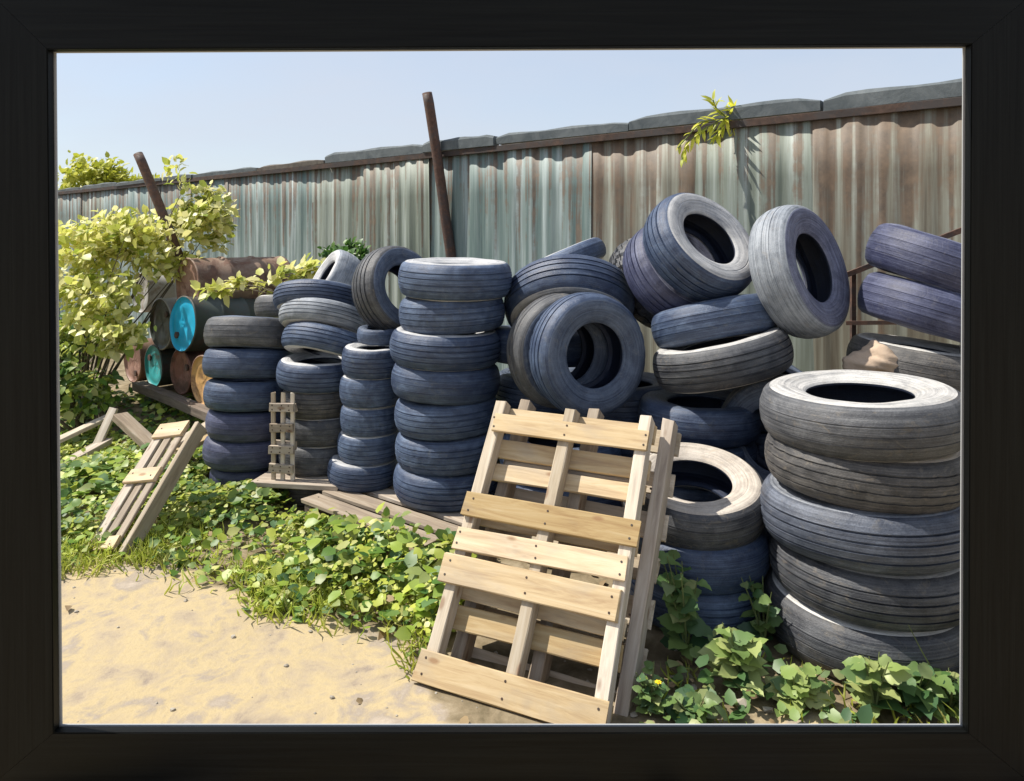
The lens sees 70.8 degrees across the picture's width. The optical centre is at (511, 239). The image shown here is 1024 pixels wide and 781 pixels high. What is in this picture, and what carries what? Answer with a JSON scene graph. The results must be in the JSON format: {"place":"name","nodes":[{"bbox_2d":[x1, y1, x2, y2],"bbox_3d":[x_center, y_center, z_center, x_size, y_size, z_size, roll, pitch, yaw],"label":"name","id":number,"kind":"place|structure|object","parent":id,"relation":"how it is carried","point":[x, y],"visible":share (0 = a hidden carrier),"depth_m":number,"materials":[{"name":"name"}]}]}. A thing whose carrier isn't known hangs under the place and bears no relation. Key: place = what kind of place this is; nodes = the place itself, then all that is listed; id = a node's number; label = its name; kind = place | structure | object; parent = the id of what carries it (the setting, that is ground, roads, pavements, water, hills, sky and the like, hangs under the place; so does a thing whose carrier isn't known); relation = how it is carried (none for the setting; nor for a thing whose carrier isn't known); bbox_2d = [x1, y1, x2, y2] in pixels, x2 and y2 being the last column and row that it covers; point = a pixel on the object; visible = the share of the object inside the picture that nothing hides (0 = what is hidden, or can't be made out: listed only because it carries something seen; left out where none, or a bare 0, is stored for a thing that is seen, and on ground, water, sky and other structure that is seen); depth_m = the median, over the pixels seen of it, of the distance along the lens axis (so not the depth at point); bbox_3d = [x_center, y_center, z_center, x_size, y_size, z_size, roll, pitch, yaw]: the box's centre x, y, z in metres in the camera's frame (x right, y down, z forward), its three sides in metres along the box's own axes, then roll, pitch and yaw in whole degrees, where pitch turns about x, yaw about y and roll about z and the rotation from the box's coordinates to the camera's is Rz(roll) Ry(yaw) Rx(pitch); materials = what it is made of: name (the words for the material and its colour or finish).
{"place":"outdoors","nodes":[
{"label":"outdoors","id":0,"kind":"place"},
{"bbox_2d":[60,353,958,723],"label":"ground","id":1,"kind":"structure","parent":0,"point":[190,661],"depth_m":2.73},
{"bbox_2d":[59,307,124,431],"bbox_3d":[-3.906,1.090,6.388,0.823,1.053,2.528,0,0,-29],"label":"shrub","id":2,"kind":"object","parent":1,"relation":"on","point":[75,409],"visible":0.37,"depth_m":5.61,"materials":[{"name":"green plant"}]},
{"bbox_2d":[58,150,134,189],"bbox_3d":[-8.846,-0.119,15.002,2.211,3.498,1.916,0,0,0],"label":"tree","id":3,"kind":"object","parent":1,"relation":"on","point":[80,172],"visible":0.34,"depth_m":14.72,"materials":[{"name":"green plant"}]},
{"bbox_2d":[124,338,153,381],"bbox_3d":[-3.384,1.151,7.113,0.424,0.424,0.703,-34,-21,36],"label":"drum","id":4,"kind":"object","parent":1,"relation":"on","point":[134,366],"visible":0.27,"depth_m":6.83,"materials":[{"name":"metal"}]},
{"bbox_2d":[133,273,176,312],"bbox_3d":[-3.353,0.512,7.220,0.723,0.404,0.404,0,-33,-49],"label":"drum","id":5,"kind":"object","parent":4,"relation":"on","point":[155,290],"visible":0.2,"depth_m":6.93,"materials":[{"name":"metal"}]},
{"bbox_2d":[85,420,206,557],"bbox_3d":[-2.002,1.351,3.936,0.312,0.115,0.802,-11,36,19],"label":"pallet","id":6,"kind":"object","parent":1,"relation":"on","point":[142,473],"visible":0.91,"depth_m":3.91,"materials":[{"name":"brown wood"}]},
{"bbox_2d":[58,154,240,398],"bbox_3d":[-3.275,0.406,6.348,1.347,2.405,1.722,0,0,30],"label":"shrub","id":7,"kind":"object","parent":1,"relation":"on","point":[123,236],"visible":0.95,"depth_m":6.12,"materials":[{"name":"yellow plant"}]},
{"bbox_2d":[190,253,325,307],"bbox_3d":[-1.957,0.312,5.534,1.148,0.440,0.334,0,0,5],"label":"trailing branch","id":8,"kind":"object","parent":7,"relation":"attached to","point":[239,281],"visible":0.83,"depth_m":5.51,"materials":[{"name":"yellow plant"}]},
{"bbox_2d":[133,152,182,262],"bbox_3d":[-2.859,0.429,6.435,1.290,2.480,0.090,0,0,18],"label":"steel post","id":9,"kind":"object","parent":1,"relation":"on","point":[150,183],"visible":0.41,"depth_m":6.53,"materials":[{"name":"metal"}]},
{"bbox_2d":[144,344,175,385],"bbox_3d":[-2.985,1.129,6.713,0.703,0.394,0.394,0,34,-49],"label":"drum","id":10,"kind":"object","parent":1,"relation":"on","point":[157,362],"visible":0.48,"depth_m":6.44,"materials":[{"name":"metal"}]},
{"bbox_2d":[149,298,176,349],"bbox_3d":[-2.881,0.744,6.650,0.723,0.474,0.474,0,-41,-49],"label":"drum","id":11,"kind":"object","parent":10,"relation":"on","point":[159,319],"visible":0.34,"depth_m":6.40,"materials":[{"name":"metal"}]},
{"bbox_2d":[209,468,268,490],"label":"tyre","id":12,"kind":"object","parent":1,"relation":"on","point":[224,477],"visible":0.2,"depth_m":4.51,"materials":[{"name":"blue rubber"}]},
{"bbox_2d":[202,436,280,471],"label":"tyre","id":13,"kind":"object","parent":12,"relation":"on","point":[235,457],"visible":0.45,"depth_m":4.48,"materials":[{"name":"blue rubber"}]},
{"bbox_2d":[205,409,280,442],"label":"tyre","id":14,"kind":"object","parent":13,"relation":"on","point":[238,427],"visible":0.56,"depth_m":4.48,"materials":[{"name":"blue rubber"}]},
{"bbox_2d":[203,378,282,411],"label":"tyre","id":15,"kind":"object","parent":14,"relation":"on","point":[238,395],"visible":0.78,"depth_m":4.47,"materials":[{"name":"blue rubber"}]},
{"bbox_2d":[202,348,293,378],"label":"tyre","id":16,"kind":"object","parent":15,"relation":"on","point":[233,363],"visible":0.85,"depth_m":4.49,"materials":[{"name":"blue rubber"}]},
{"bbox_2d":[203,315,284,348],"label":"tyre","id":17,"kind":"object","parent":16,"relation":"on","point":[237,331],"visible":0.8,"depth_m":4.51,"materials":[{"name":"grey rubber"}]},
{"bbox_2d":[60,387,476,658],"bbox_3d":[-2.383,1.462,4.526,4.529,0.377,3.662,0,0,0],"label":"ground cover","id":18,"kind":"object","parent":1,"relation":"on","point":[75,469],"visible":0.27,"depth_m":3.58,"materials":[{"name":"green plant"}]},
{"bbox_2d":[112,412,152,449],"bbox_3d":[-2.607,1.351,5.026,0.598,0.055,0.103,19,12,36],"label":"plank","id":19,"kind":"object","parent":18,"relation":"on","point":[134,430],"visible":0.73,"depth_m":5.04,"materials":[{"name":"brown wood"}]},
{"bbox_2d":[132,381,208,420],"bbox_3d":[-2.656,1.308,5.775,1.629,0.075,0.106,3,2,40],"label":"plank","id":20,"kind":"object","parent":18,"relation":"on","point":[179,402],"visible":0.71,"depth_m":5.81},
{"bbox_2d":[170,351,204,394],"bbox_3d":[-2.535,1.100,6.263,0.394,0.394,0.703,-31,-20,37],"label":"drum","id":21,"kind":"object","parent":20,"relation":"on","point":[180,367],"visible":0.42,"depth_m":6.02,"materials":[{"name":"metal"}]},
{"bbox_2d":[169,296,255,351],"bbox_3d":[-2.473,0.717,6.175,0.723,0.474,0.474,7,39,-50],"label":"drum","id":22,"kind":"object","parent":21,"relation":"on","point":[189,317],"visible":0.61,"depth_m":5.93,"materials":[{"name":"metal"}]},
{"bbox_2d":[176,256,292,298],"bbox_3d":[-2.470,0.401,6.446,0.863,0.514,0.514,0,-11,-45],"label":"drum","id":23,"kind":"object","parent":22,"relation":"on","point":[202,271],"visible":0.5,"depth_m":6.24,"materials":[{"name":"metal"}]},
{"bbox_2d":[60,425,477,648],"bbox_3d":[-2.348,1.482,4.163,4.555,0.268,2.945,0,0,0],"label":"clover","id":24,"kind":"object","parent":1,"relation":"on","point":[173,509],"visible":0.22,"depth_m":3.70,"materials":[{"name":"green plant"}]},
{"bbox_2d":[278,488,323,506],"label":"tyre","id":25,"kind":"object","parent":1,"relation":"on","point":[297,495],"visible":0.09,"depth_m":4.30,"materials":[{"name":"rubber"}]},
{"bbox_2d":[251,472,338,490],"bbox_3d":[-1.216,1.433,4.469,0.550,0.037,0.583,0,0,10],"label":"plank","id":26,"kind":"object","parent":25,"relation":"on","point":[322,482],"visible":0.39,"depth_m":4.22,"materials":[{"name":"brown wood"}]},
{"bbox_2d":[268,392,297,480],"bbox_3d":[-1.355,1.161,4.261,0.162,0.521,0.063,0,0,11],"label":"pallet","id":27,"kind":"object","parent":26,"relation":"on","point":[282,446],"visible":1,"depth_m":4.24,"materials":[{"name":"brown wood"}]},
{"bbox_2d":[278,446,337,475],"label":"tyre","id":28,"kind":"object","parent":26,"relation":"on","point":[311,461],"visible":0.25,"depth_m":4.28,"materials":[{"name":"grey rubber"}]},
{"bbox_2d":[285,416,341,447],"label":"tyre","id":29,"kind":"object","parent":28,"relation":"on","point":[317,433],"visible":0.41,"depth_m":4.29,"materials":[{"name":"grey rubber"}]},
{"bbox_2d":[283,390,342,419],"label":"tyre","id":30,"kind":"object","parent":29,"relation":"on","point":[319,406],"visible":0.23,"depth_m":4.29,"materials":[{"name":"rubber"}]},
{"bbox_2d":[276,351,343,393],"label":"tyre","id":31,"kind":"object","parent":30,"relation":"on","point":[302,373],"visible":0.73,"depth_m":4.29,"materials":[{"name":"blue rubber"}]},
{"bbox_2d":[281,321,366,363],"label":"tyre","id":32,"kind":"object","parent":31,"relation":"on","point":[305,337],"visible":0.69,"depth_m":4.33,"materials":[{"name":"blue rubber"}]},
{"bbox_2d":[279,297,366,332],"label":"tyre","id":33,"kind":"object","parent":32,"relation":"on","point":[339,314],"visible":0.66,"depth_m":4.40,"materials":[{"name":"rubber"}]},
{"bbox_2d":[273,279,354,309],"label":"tyre","id":34,"kind":"object","parent":33,"relation":"on","point":[286,291],"visible":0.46,"depth_m":4.46,"materials":[{"name":"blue rubber"}]},
{"bbox_2d":[313,250,360,285],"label":"tyre","id":35,"kind":"object","parent":34,"relation":"on","point":[340,266],"visible":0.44,"depth_m":4.84,"materials":[{"name":"rubber"}]},
{"bbox_2d":[301,485,485,571],"bbox_3d":[-0.533,1.521,4.056,0.991,0.160,0.861,0,0,38],"label":"pallet","id":36,"kind":"object","parent":1,"relation":"on","point":[342,502],"visible":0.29,"depth_m":3.89,"materials":[{"name":"brown wood"}]},
{"bbox_2d":[327,454,397,492],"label":"tyre","id":37,"kind":"object","parent":36,"relation":"on","point":[343,476],"visible":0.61,"depth_m":4.12,"materials":[{"name":"blue rubber"}]},
{"bbox_2d":[337,430,398,465],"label":"tyre","id":38,"kind":"object","parent":37,"relation":"on","point":[364,451],"visible":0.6,"depth_m":4.14,"materials":[{"name":"blue rubber"}]},
{"bbox_2d":[340,405,397,436],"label":"tyre","id":39,"kind":"object","parent":38,"relation":"on","point":[378,422],"visible":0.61,"depth_m":4.14,"materials":[{"name":"blue rubber"}]},
{"bbox_2d":[339,374,399,408],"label":"tyre","id":40,"kind":"object","parent":39,"relation":"on","point":[363,394],"visible":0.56,"depth_m":4.13,"materials":[{"name":"blue rubber"}]},
{"bbox_2d":[341,342,395,379],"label":"tyre","id":41,"kind":"object","parent":40,"relation":"on","point":[360,362],"visible":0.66,"depth_m":4.13,"materials":[{"name":"blue rubber"}]},
{"bbox_2d":[351,246,421,329],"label":"tyre","id":42,"kind":"object","parent":41,"relation":"on","point":[376,309],"visible":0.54,"depth_m":4.27,"materials":[{"name":"grey rubber"}]},
{"bbox_2d":[393,463,497,512],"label":"tyre","id":43,"kind":"object","parent":36,"relation":"on","point":[431,493],"visible":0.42,"depth_m":3.81,"materials":[{"name":"blue rubber"}]},
{"bbox_2d":[395,432,498,476],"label":"tyre","id":44,"kind":"object","parent":43,"relation":"on","point":[461,457],"visible":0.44,"depth_m":3.82,"materials":[{"name":"blue rubber"}]},
{"bbox_2d":[394,397,496,440],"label":"tyre","id":45,"kind":"object","parent":44,"relation":"on","point":[423,421],"visible":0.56,"depth_m":3.83,"materials":[{"name":"blue rubber"}]},
{"bbox_2d":[391,363,499,405],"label":"tyre","id":46,"kind":"object","parent":45,"relation":"on","point":[455,388],"visible":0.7,"depth_m":3.82,"materials":[{"name":"blue rubber"}]},
{"bbox_2d":[389,326,500,371],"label":"tyre","id":47,"kind":"object","parent":46,"relation":"on","point":[456,352],"visible":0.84,"depth_m":3.81,"materials":[{"name":"blue rubber"}]},
{"bbox_2d":[399,297,504,334],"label":"tyre","id":48,"kind":"object","parent":47,"relation":"on","point":[421,316],"visible":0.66,"depth_m":3.83,"materials":[{"name":"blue rubber"}]},
{"bbox_2d":[398,257,511,301],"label":"tyre","id":49,"kind":"object","parent":48,"relation":"on","point":[453,279],"visible":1,"depth_m":3.81,"materials":[{"name":"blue rubber"}]},
{"bbox_2d":[422,92,455,256],"bbox_3d":[-0.525,0.176,6.350,0.536,2.962,0.096,0,0,0],"label":"steel post","id":50,"kind":"object","parent":1,"relation":"on","point":[440,180],"visible":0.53,"depth_m":6.31,"materials":[{"name":"metal"}]},
{"bbox_2d":[61,440,906,723],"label":"dead leaves","id":51,"kind":"object","parent":1,"relation":"on","point":[463,719],"visible":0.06,"depth_m":3.02,"materials":[{"name":"brown plant"}]},
{"bbox_2d":[58,78,961,372],"bbox_3d":[-3.717,0.351,8.924,23.295,2.499,0.137,0,0,38],"label":"corrugated fence","id":52,"kind":"object","parent":1,"relation":"on","point":[852,170],"visible":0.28,"depth_m":5.35,"materials":[{"name":"metal"}]},
{"bbox_2d":[676,90,738,167],"bbox_3d":[1.345,-0.740,4.742,0.515,0.533,0.133,0,0,0],"label":"vine","id":53,"kind":"object","parent":52,"relation":"hanging from","point":[717,137],"visible":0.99,"depth_m":4.76,"materials":[{"name":"green plant"}]},
{"bbox_2d":[61,507,958,723],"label":"grass","id":54,"kind":"structure","parent":1,"relation":"on","point":[143,552],"depth_m":3.33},
{"bbox_2d":[411,401,656,723],"bbox_3d":[0.120,1.172,2.770,0.750,1.102,0.115,0,-35,26],"label":"pallet","id":55,"kind":"object","parent":1,"relation":"on","point":[533,594],"visible":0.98,"depth_m":2.71,"materials":[{"name":"brown wood"}]},
{"bbox_2d":[451,399,681,716],"bbox_3d":[0.221,1.206,2.860,0.737,1.112,0.133,1,-35,26],"label":"pallet","id":56,"kind":"object","parent":1,"relation":"on","point":[660,484],"visible":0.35,"depth_m":2.77,"materials":[{"name":"brown wood"}]},
{"bbox_2d":[631,660,669,715],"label":"weed","id":57,"kind":"object","parent":1,"relation":"on","point":[650,691],"visible":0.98,"depth_m":2.42,"materials":[{"name":"green plant"}]},
{"bbox_2d":[656,549,715,661],"bbox_3d":[0.644,1.399,2.728,0.226,0.404,0.234,0,0,-38],"label":"weed","id":58,"kind":"object","parent":1,"relation":"on","point":[681,619],"visible":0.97,"depth_m":2.71,"materials":[{"name":"green plant"}]},
{"bbox_2d":[660,684,722,723],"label":"weed","id":59,"kind":"object","parent":1,"relation":"on","point":[697,709],"visible":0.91,"depth_m":2.38,"materials":[{"name":"green plant"}]},
{"bbox_2d":[629,579,762,638],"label":"tyre","id":60,"kind":"object","parent":1,"relation":"on","point":[714,611],"visible":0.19,"depth_m":2.86,"materials":[{"name":"blue rubber"}]},
{"bbox_2d":[638,499,769,594],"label":"tyre","id":61,"kind":"object","parent":60,"relation":"on","point":[721,572],"visible":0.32,"depth_m":2.85,"materials":[{"name":"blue rubber"}]},
{"bbox_2d":[621,442,764,550],"bbox_3d":[0.789,1.110,3.150,0.629,0.196,0.639,-3,14,-7],"label":"tyre","id":62,"kind":"object","parent":61,"relation":"on","point":[731,518],"visible":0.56,"depth_m":2.93,"materials":[{"name":"grey rubber"}]},
{"bbox_2d":[698,622,768,696],"bbox_3d":[0.809,1.482,2.545,0.229,0.242,0.238,0,0,-26],"label":"weed","id":63,"kind":"object","parent":1,"relation":"on","point":[740,649],"visible":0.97,"depth_m":2.53,"materials":[{"name":"green plant"}]},
{"bbox_2d":[639,623,872,723],"bbox_3d":[1.831,1.519,2.667,2.822,0.231,0.888,0,0,0],"label":"ground cover","id":64,"kind":"object","parent":1,"relation":"on","point":[864,714],"visible":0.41,"depth_m":2.44,"materials":[{"name":"green plant"}]},
{"bbox_2d":[736,576,782,650],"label":"weed","id":65,"kind":"object","parent":1,"relation":"on","point":[758,627],"visible":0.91,"depth_m":2.80,"materials":[{"name":"green plant"}]},
{"bbox_2d":[763,661,834,714],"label":"weed","id":66,"kind":"object","parent":1,"relation":"on","point":[800,688],"visible":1,"depth_m":2.45,"materials":[{"name":"green plant"}]},
{"bbox_2d":[763,566,959,689],"bbox_3d":[1.402,1.492,2.886,0.767,0.222,0.776,0,1,12],"label":"tyre","id":67,"kind":"object","parent":1,"relation":"on","point":[805,633],"visible":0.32,"depth_m":2.59,"materials":[{"name":"grey rubber"}]},
{"bbox_2d":[769,535,959,631],"bbox_3d":[1.427,1.288,2.876,0.757,0.206,0.757,-1,0,-15],"label":"tyre","id":68,"kind":"object","parent":67,"relation":"on","point":[924,603],"visible":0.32,"depth_m":2.55,"materials":[{"name":"grey rubber"}]},
{"bbox_2d":[760,473,959,575],"bbox_3d":[1.409,1.084,2.881,0.793,0.222,0.797,-2,-1,-15],"label":"tyre","id":69,"kind":"object","parent":68,"relation":"on","point":[854,539],"visible":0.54,"depth_m":2.55,"materials":[{"name":"rubber"}]},
{"bbox_2d":[764,433,960,513],"bbox_3d":[1.408,0.882,2.884,0.755,0.201,0.750,2,0,-5],"label":"tyre","id":70,"kind":"object","parent":69,"relation":"on","point":[931,486],"visible":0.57,"depth_m":2.56,"materials":[{"name":"rubber"}]},
{"bbox_2d":[759,369,960,461],"bbox_3d":[1.392,0.685,2.886,0.759,0.212,0.778,-3,0,13],"label":"tyre","id":71,"kind":"object","parent":70,"relation":"on","point":[867,416],"visible":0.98,"depth_m":2.62,"materials":[{"name":"grey rubber"}]},
{"bbox_2d":[840,652,912,718],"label":"weed","id":72,"kind":"object","parent":1,"relation":"on","point":[861,674],"visible":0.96,"depth_m":2.41,"materials":[{"name":"green plant"}]},
{"bbox_2d":[846,227,961,339],"bbox_3d":[2.197,0.755,4.009,0.624,1.689,0.073,0,0,27],"label":"steel bracket","id":73,"kind":"object","parent":1,"relation":"on","point":[852,322],"visible":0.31,"depth_m":4.10,"materials":[{"name":"metal"}]},
{"bbox_2d":[883,661,954,723],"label":"weed","id":74,"kind":"object","parent":1,"relation":"on","point":[920,691],"visible":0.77,"depth_m":2.39,"materials":[{"name":"green plant"}]},
{"bbox_2d":[933,668,959,717],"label":"weed","id":75,"kind":"object","parent":1,"relation":"on","point":[951,701],"visible":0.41,"depth_m":2.41,"materials":[{"name":"green plant"}]},
{"bbox_2d":[57,48,961,187],"label":"sky","id":76,"kind":"structure","parent":0,"point":[220,111],"materials":[{"name":"blue"}]},
{"bbox_2d":[0,0,1023,780],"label":"picture frame","id":77,"kind":"object","parent":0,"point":[40,740],"visible":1,"depth_m":2.09,"materials":[{"name":"black wood"}]},
{"bbox_2d":[516,484,621,506],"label":"tyre","id":78,"kind":"object","parent":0,"point":[595,499],"visible":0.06,"depth_m":3.55,"materials":[{"name":"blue rubber"}]},
{"bbox_2d":[499,434,620,463],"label":"tyre","id":79,"kind":"object","parent":78,"relation":"on","point":[601,449],"visible":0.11,"depth_m":3.79,"materials":[{"name":"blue rubber"}]},
{"bbox_2d":[529,292,644,416],"bbox_3d":[0.389,0.582,3.680,0.622,0.632,0.217,-40,13,-20],"label":"tyre","id":80,"kind":"object","parent":79,"relation":"on","point":[613,386],"visible":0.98,"depth_m":3.59,"materials":[{"name":"blue rubber"}]},
{"bbox_2d":[573,443,633,457],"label":"tyre","id":81,"kind":"object","parent":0,"point":[626,453],"visible":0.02,"depth_m":3.87,"materials":[{"name":"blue rubber"}]},
{"bbox_2d":[604,372,677,422],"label":"tyre","id":82,"kind":"object","parent":81,"relation":"on","point":[627,411],"visible":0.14,"depth_m":3.88,"materials":[{"name":"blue rubber"}]},
{"bbox_2d":[507,292,607,408],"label":"tyre","id":83,"kind":"object","parent":82,"relation":"on","point":[590,366],"visible":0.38,"depth_m":3.77,"materials":[{"name":"grey rubber"}]},
{"bbox_2d":[609,238,653,327],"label":"tyre","id":84,"kind":"object","parent":82,"relation":"on","point":[642,315],"visible":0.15,"depth_m":4.18,"materials":[{"name":"grey rubber"}]},
{"bbox_2d":[673,487,721,500],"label":"tyre","id":85,"kind":"object","parent":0,"point":[687,493],"visible":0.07,"depth_m":3.48,"materials":[{"name":"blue rubber"}]},
{"bbox_2d":[679,441,757,489],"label":"tyre","id":86,"kind":"object","parent":85,"relation":"on","point":[752,448],"visible":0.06,"depth_m":3.51,"materials":[{"name":"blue rubber"}]},
{"bbox_2d":[638,389,762,448],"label":"tyre","id":87,"kind":"object","parent":86,"relation":"on","point":[705,418],"visible":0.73,"depth_m":3.49,"materials":[{"name":"blue rubber"}]},
{"bbox_2d":[653,326,793,393],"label":"tyre","id":88,"kind":"object","parent":87,"relation":"on","point":[724,363],"visible":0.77,"depth_m":3.38,"materials":[{"name":"grey rubber"}]},
{"bbox_2d":[651,293,776,348],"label":"tyre","id":89,"kind":"object","parent":88,"relation":"on","point":[711,319],"visible":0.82,"depth_m":3.50,"materials":[{"name":"blue rubber"}]},
{"bbox_2d":[622,227,713,314],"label":"tyre","id":90,"kind":"object","parent":89,"relation":"on","point":[654,292],"visible":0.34,"depth_m":3.78,"materials":[{"name":"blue rubber"}]},
{"bbox_2d":[643,193,751,301],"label":"tyre","id":91,"kind":"object","parent":89,"relation":"on","point":[680,263],"visible":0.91,"depth_m":3.63,"materials":[{"name":"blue rubber"}]},
{"bbox_2d":[748,205,849,338],"bbox_3d":[1.463,0.158,3.659,0.675,0.687,0.222,-7,-11,-43],"label":"tyre","id":92,"kind":"object","parent":88,"relation":"on","point":[816,302],"visible":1,"depth_m":3.51,"materials":[{"name":"rubber"}]},
{"bbox_2d":[721,374,785,480],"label":"tyre","id":93,"kind":"object","parent":85,"relation":"on","point":[747,397],"visible":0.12,"depth_m":3.52,"materials":[{"name":"grey rubber"}]},
{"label":"tyre","id":94,"kind":"object","parent":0,"visible":0},
{"bbox_2d":[495,367,574,413],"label":"tyre","id":95,"kind":"object","parent":94,"relation":"on","point":[511,393],"visible":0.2,"depth_m":4.19,"materials":[{"name":"blue rubber"}]},
{"bbox_2d":[495,325,581,367],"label":"tyre","id":96,"kind":"object","parent":95,"relation":"on","point":[574,349],"visible":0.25,"depth_m":4.01,"materials":[{"name":"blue rubber"}]},
{"bbox_2d":[504,254,634,326],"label":"tyre","id":97,"kind":"object","parent":96,"relation":"on","point":[531,282],"visible":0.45,"depth_m":3.92,"materials":[{"name":"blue rubber"}]},
{"bbox_2d":[546,237,605,258],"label":"tyre","id":98,"kind":"object","parent":97,"relation":"on","point":[594,247],"visible":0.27,"depth_m":4.39,"materials":[{"name":"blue rubber"}]},
{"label":"tyre","id":99,"kind":"object","parent":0,"visible":0},
{"bbox_2d":[846,333,960,391],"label":"tyre","id":100,"kind":"object","parent":99,"relation":"on","point":[936,361],"visible":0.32,"depth_m":3.30,"materials":[{"name":"rubber"}]},
{"bbox_2d":[842,340,897,372],"bbox_3d":[1.719,0.572,3.423,0.296,0.193,0.215,0,0,0],"label":"sack","id":101,"kind":"object","parent":100,"relation":"on","point":[873,355],"visible":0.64,"depth_m":3.36,"materials":[{"name":"fabric"}]},
{"bbox_2d":[857,271,960,342],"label":"tyre","id":102,"kind":"object","parent":100,"relation":"on","point":[918,306],"visible":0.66,"depth_m":3.30,"materials":[{"name":"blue rubber"}]},
{"bbox_2d":[865,223,960,292],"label":"tyre","id":103,"kind":"object","parent":102,"relation":"on","point":[916,255],"visible":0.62,"depth_m":3.31,"materials":[{"name":"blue rubber"}]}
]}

